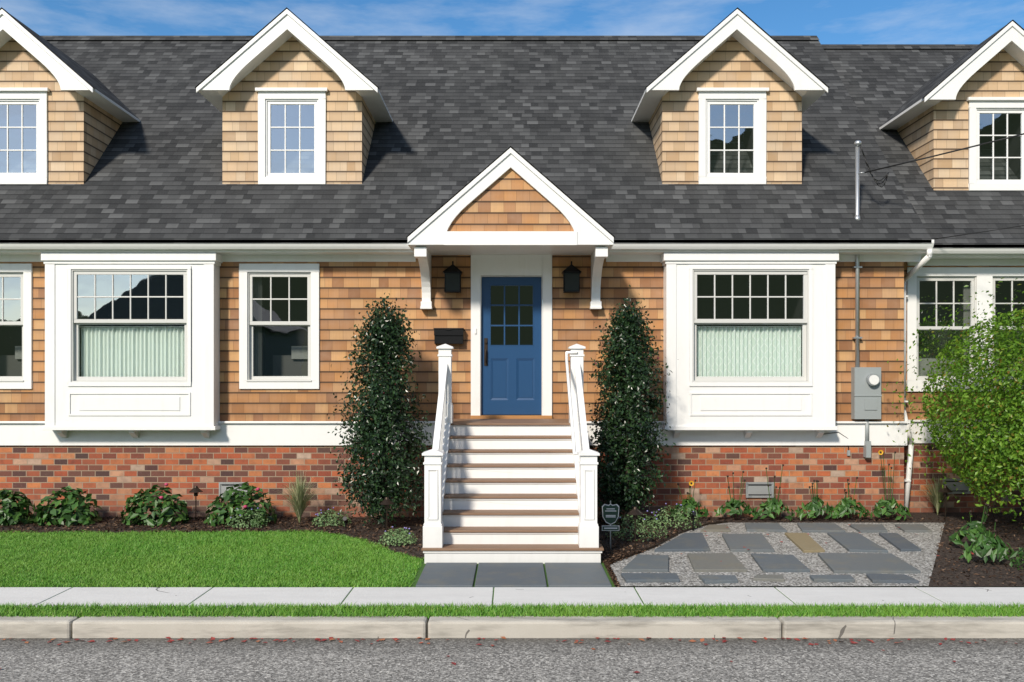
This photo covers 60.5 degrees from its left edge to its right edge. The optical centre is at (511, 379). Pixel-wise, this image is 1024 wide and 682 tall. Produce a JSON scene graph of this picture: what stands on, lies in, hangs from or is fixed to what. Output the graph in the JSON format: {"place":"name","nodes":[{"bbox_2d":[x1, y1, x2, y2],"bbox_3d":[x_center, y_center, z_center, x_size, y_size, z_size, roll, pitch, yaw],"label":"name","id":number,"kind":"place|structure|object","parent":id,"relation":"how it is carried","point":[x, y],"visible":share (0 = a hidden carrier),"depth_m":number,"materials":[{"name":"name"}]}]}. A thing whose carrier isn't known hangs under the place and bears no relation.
{"place":"outdoors","nodes":[
{"label":"outdoors","id":0,"kind":"place"},
{"bbox_2d":[0,529,423,587],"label":"lawn grass","id":1,"kind":"structure","parent":0,"point":[32,549],"depth_m":9.85,"materials":[{"name":"green plant"}]},
{"bbox_2d":[0,638,1023,681],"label":"road","id":2,"kind":"structure","parent":0,"point":[515,660],"depth_m":6.81,"materials":[{"name":"grey asphalt"}]},
{"bbox_2d":[0,524,1020,672],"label":"fallen leaves","id":3,"kind":"object","parent":2,"relation":"on","point":[332,638],"visible":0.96,"depth_m":7.31,"materials":[{"name":"red plant"}]},
{"bbox_2d":[0,587,1023,607],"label":"sidewalk","id":4,"kind":"structure","parent":0,"point":[458,596],"depth_m":8.30,"materials":[{"name":"concrete"}]},
{"bbox_2d":[0,0,1023,43],"label":"sky","id":5,"kind":"structure","parent":0,"point":[832,21],"materials":[{"name":"blue"}]},
{"bbox_2d":[3,532,1023,620],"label":"yard lawn","id":6,"kind":"structure","parent":0,"point":[417,576],"depth_m":8.69,"materials":[{"name":"green plant"}]},
{"bbox_2d":[0,96,1023,516],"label":"house walls","id":7,"kind":"structure","parent":6,"relation":"on","point":[82,130],"depth_m":13.00,"materials":[{"name":"brown wood"}]},
{"bbox_2d":[434,261,580,343],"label":"wall fixtures","id":8,"kind":"object","parent":7,"relation":"attached to","point":[453,273],"depth_m":12.80,"materials":[{"name":"black metal"}]},
{"bbox_2d":[471,277,551,418],"bbox_3d":[-0.008,-0.463,13.005,1.200,2.106,0.190,0,0,0],"label":"front door","id":9,"kind":"structure","parent":7,"relation":"attached to","point":[510,381],"depth_m":13.05,"materials":[{"name":"blue wood"}]},
{"bbox_2d":[0,7,1023,254],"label":"house roofs","id":10,"kind":"structure","parent":7,"relation":"on","point":[568,117],"depth_m":13.94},
{"bbox_2d":[0,9,1023,445],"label":"house trim","id":11,"kind":"structure","parent":7,"relation":"attached to","point":[184,411],"depth_m":12.90,"materials":[{"name":"white wood"}]},
{"bbox_2d":[0,105,1023,376],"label":"window interiors","id":12,"kind":"object","parent":7,"relation":"attached to","point":[280,351],"depth_m":13.90,"materials":[{"name":"black"}]},
{"bbox_2d":[79,326,801,376],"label":"window curtains","id":13,"kind":"object","parent":12,"relation":"attached to","point":[160,352],"visible":0.96,"depth_m":12.90,"materials":[{"name":"white fabric"}]},
{"bbox_2d":[219,133,1023,508],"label":"utility fixtures","id":14,"kind":"object","parent":7,"relation":"attached to","point":[865,393],"visible":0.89,"depth_m":12.92,"materials":[{"name":"grey metal"}]},
{"bbox_2d":[0,512,1023,586],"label":"garden beds","id":15,"kind":"object","parent":6,"relation":"on","point":[680,565],"visible":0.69,"depth_m":10.81,"materials":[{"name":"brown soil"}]},
{"bbox_2d":[0,488,35,525],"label":"hydrangea","id":16,"kind":"object","parent":15,"relation":"on","point":[13,511],"visible":0.98,"depth_m":12.31,"materials":[{"name":"green plant"}]},
{"bbox_2d":[33,485,102,526],"bbox_3d":[-6.274,1.796,12.397,0.918,0.579,0.702,0,0,0],"label":"hydrangea","id":17,"kind":"object","parent":15,"relation":"on","point":[65,509],"visible":0.99,"depth_m":12.26,"materials":[{"name":"green plant"}]},
{"bbox_2d":[120,483,191,527],"bbox_3d":[-5.028,1.769,12.402,0.972,0.627,0.754,0,0,0],"label":"hydrangea","id":18,"kind":"object","parent":15,"relation":"on","point":[169,507],"depth_m":12.24,"materials":[{"name":"green plant"}]},
{"bbox_2d":[203,481,276,527],"bbox_3d":[-3.838,1.759,12.396,1.048,0.630,0.754,0,0,0],"label":"hydrangea","id":19,"kind":"object","parent":15,"relation":"on","point":[234,502],"depth_m":12.27,"materials":[{"name":"green plant"}]},
{"bbox_2d":[225,507,269,527],"bbox_3d":[-3.648,1.895,12.147,0.598,0.285,0.525,0,0,0],"label":"catmint","id":20,"kind":"object","parent":15,"relation":"on","point":[242,523],"depth_m":12.05,"materials":[{"name":"green plant"}]},
{"bbox_2d":[266,469,328,521],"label":"ornamental grass","id":21,"kind":"object","parent":15,"relation":"on","point":[299,502],"depth_m":12.36,"materials":[{"name":"green plant"}]},
{"bbox_2d":[312,507,351,526],"bbox_3d":[-2.516,1.913,12.250,0.553,0.250,0.471,0,0,0],"label":"catmint","id":22,"kind":"object","parent":15,"relation":"on","point":[333,514],"depth_m":12.18,"materials":[{"name":"green plant"}]},
{"bbox_2d":[327,293,432,527],"bbox_3d":[-1.776,0.501,12.076,1.583,3.395,1.581,0,0,0],"label":"holly","id":23,"kind":"object","parent":15,"relation":"on","point":[384,342],"depth_m":11.82,"materials":[{"name":"green plant"}]},
{"bbox_2d":[377,526,416,545],"bbox_3d":[-1.413,1.921,10.848,0.493,0.234,0.431,0,0,0],"label":"catmint","id":24,"kind":"object","parent":15,"relation":"on","point":[402,533],"depth_m":10.78,"materials":[{"name":"green plant"}]},
{"bbox_2d":[189,486,951,549],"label":"path lights","id":25,"kind":"object","parent":15,"relation":"on","point":[635,512],"visible":0.97,"depth_m":11.79,"materials":[{"name":"brown metal"}]},
{"bbox_2d":[602,501,618,548],"bbox_3d":[1.186,1.756,10.573,0.210,0.588,0.029,0,0,0],"label":"security sign","id":26,"kind":"object","parent":15,"relation":"on","point":[610,512],"visible":1,"depth_m":10.56,"materials":[{"name":"grey metal"}]},
{"bbox_2d":[605,510,667,541],"bbox_3d":[1.606,1.862,11.301,0.812,0.342,0.708,0,0,0],"label":"catmint","id":27,"kind":"object","parent":15,"relation":"on","point":[643,530],"depth_m":11.20,"materials":[{"name":"green plant"}]},
{"bbox_2d":[606,521,726,586],"bbox_3d":[1.838,2.027,10.656,0.450,0.045,4.326,0,0,28],"label":"steel edging","id":28,"kind":"object","parent":15,"relation":"on","point":[662,542],"visible":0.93,"depth_m":10.91,"materials":[{"name":"brown metal"}]},
{"bbox_2d":[649,503,700,529],"bbox_3d":[2.235,1.865,12.102,0.740,0.339,0.654,0,0,0],"label":"catmint","id":29,"kind":"object","parent":15,"relation":"on","point":[664,518],"depth_m":12.02,"materials":[{"name":"green plant"}]},
{"bbox_2d":[668,480,708,519],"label":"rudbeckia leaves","id":30,"kind":"object","parent":15,"relation":"on","point":[693,505],"depth_m":12.65,"materials":[{"name":"green plant"}]},
{"bbox_2d":[714,471,755,517],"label":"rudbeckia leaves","id":31,"kind":"object","parent":15,"relation":"on","point":[736,504],"depth_m":12.66,"materials":[{"name":"green plant"}]},
{"bbox_2d":[753,464,794,520],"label":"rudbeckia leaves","id":32,"kind":"object","parent":15,"relation":"on","point":[774,505],"depth_m":12.65,"materials":[{"name":"green plant"}]},
{"bbox_2d":[795,480,835,519],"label":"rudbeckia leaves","id":33,"kind":"object","parent":15,"relation":"on","point":[813,506],"depth_m":12.64,"materials":[{"name":"green plant"}]},
{"bbox_2d":[829,477,869,518],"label":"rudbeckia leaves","id":34,"kind":"object","parent":15,"relation":"on","point":[842,509],"depth_m":12.64,"materials":[{"name":"green plant"}]},
{"bbox_2d":[870,450,911,519],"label":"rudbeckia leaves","id":35,"kind":"object","parent":15,"relation":"on","point":[889,506],"depth_m":12.65,"materials":[{"name":"green plant"}]},
{"bbox_2d":[922,472,963,514],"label":"ornamental grass","id":36,"kind":"object","parent":15,"relation":"on","point":[937,497],"depth_m":13.18,"materials":[{"name":"green plant"}]},
{"bbox_2d":[883,277,1023,521],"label":"privet shrub","id":37,"kind":"object","parent":15,"relation":"on","point":[1012,413],"visible":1,"depth_m":11.63,"materials":[{"name":"green plant"}]},
{"bbox_2d":[960,519,1017,562],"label":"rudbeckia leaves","id":38,"kind":"object","parent":15,"relation":"on","point":[999,546],"depth_m":9.64,"materials":[{"name":"green plant"}]},
{"bbox_2d":[1009,547,1023,569],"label":"leafy plant","id":39,"kind":"object","parent":15,"relation":"on","point":[1021,553],"visible":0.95,"depth_m":9.51,"materials":[{"name":"green plant"}]},
{"bbox_2d":[0,600,1023,617],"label":"verge grass","id":40,"kind":"structure","parent":6,"relation":"on","point":[643,610],"depth_m":7.70,"materials":[{"name":"green plant"}]},
{"bbox_2d":[421,344,603,563],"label":"front stairs","id":41,"kind":"structure","parent":6,"relation":"on","point":[510,490],"depth_m":10.45,"materials":[{"name":"white wood"}]},
{"bbox_2d":[416,523,931,586],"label":"flagstones","id":42,"kind":"object","parent":6,"relation":"on","point":[876,563],"visible":1,"depth_m":9.50,"materials":[{"name":"grey stone"}]},
{"bbox_2d":[949,503,998,549],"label":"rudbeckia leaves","id":43,"kind":"object","parent":6,"relation":"on","point":[976,530],"depth_m":10.55,"materials":[{"name":"green plant"}]},
{"bbox_2d":[589,285,675,527],"bbox_3d":[1.625,0.413,12.108,1.362,3.463,1.391,0,0,0],"label":"holly","id":44,"kind":"object","parent":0,"point":[625,338],"depth_m":11.94,"materials":[{"name":"green plant"}]},
{"label":"ground surface","id":45,"kind":"structure","parent":0,"visible":0},
{"bbox_2d":[0,616,1023,637],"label":"kerb","id":46,"kind":"structure","parent":45,"relation":"on","point":[517,627],"depth_m":7.40,"materials":[{"name":"concrete"}]}
]}

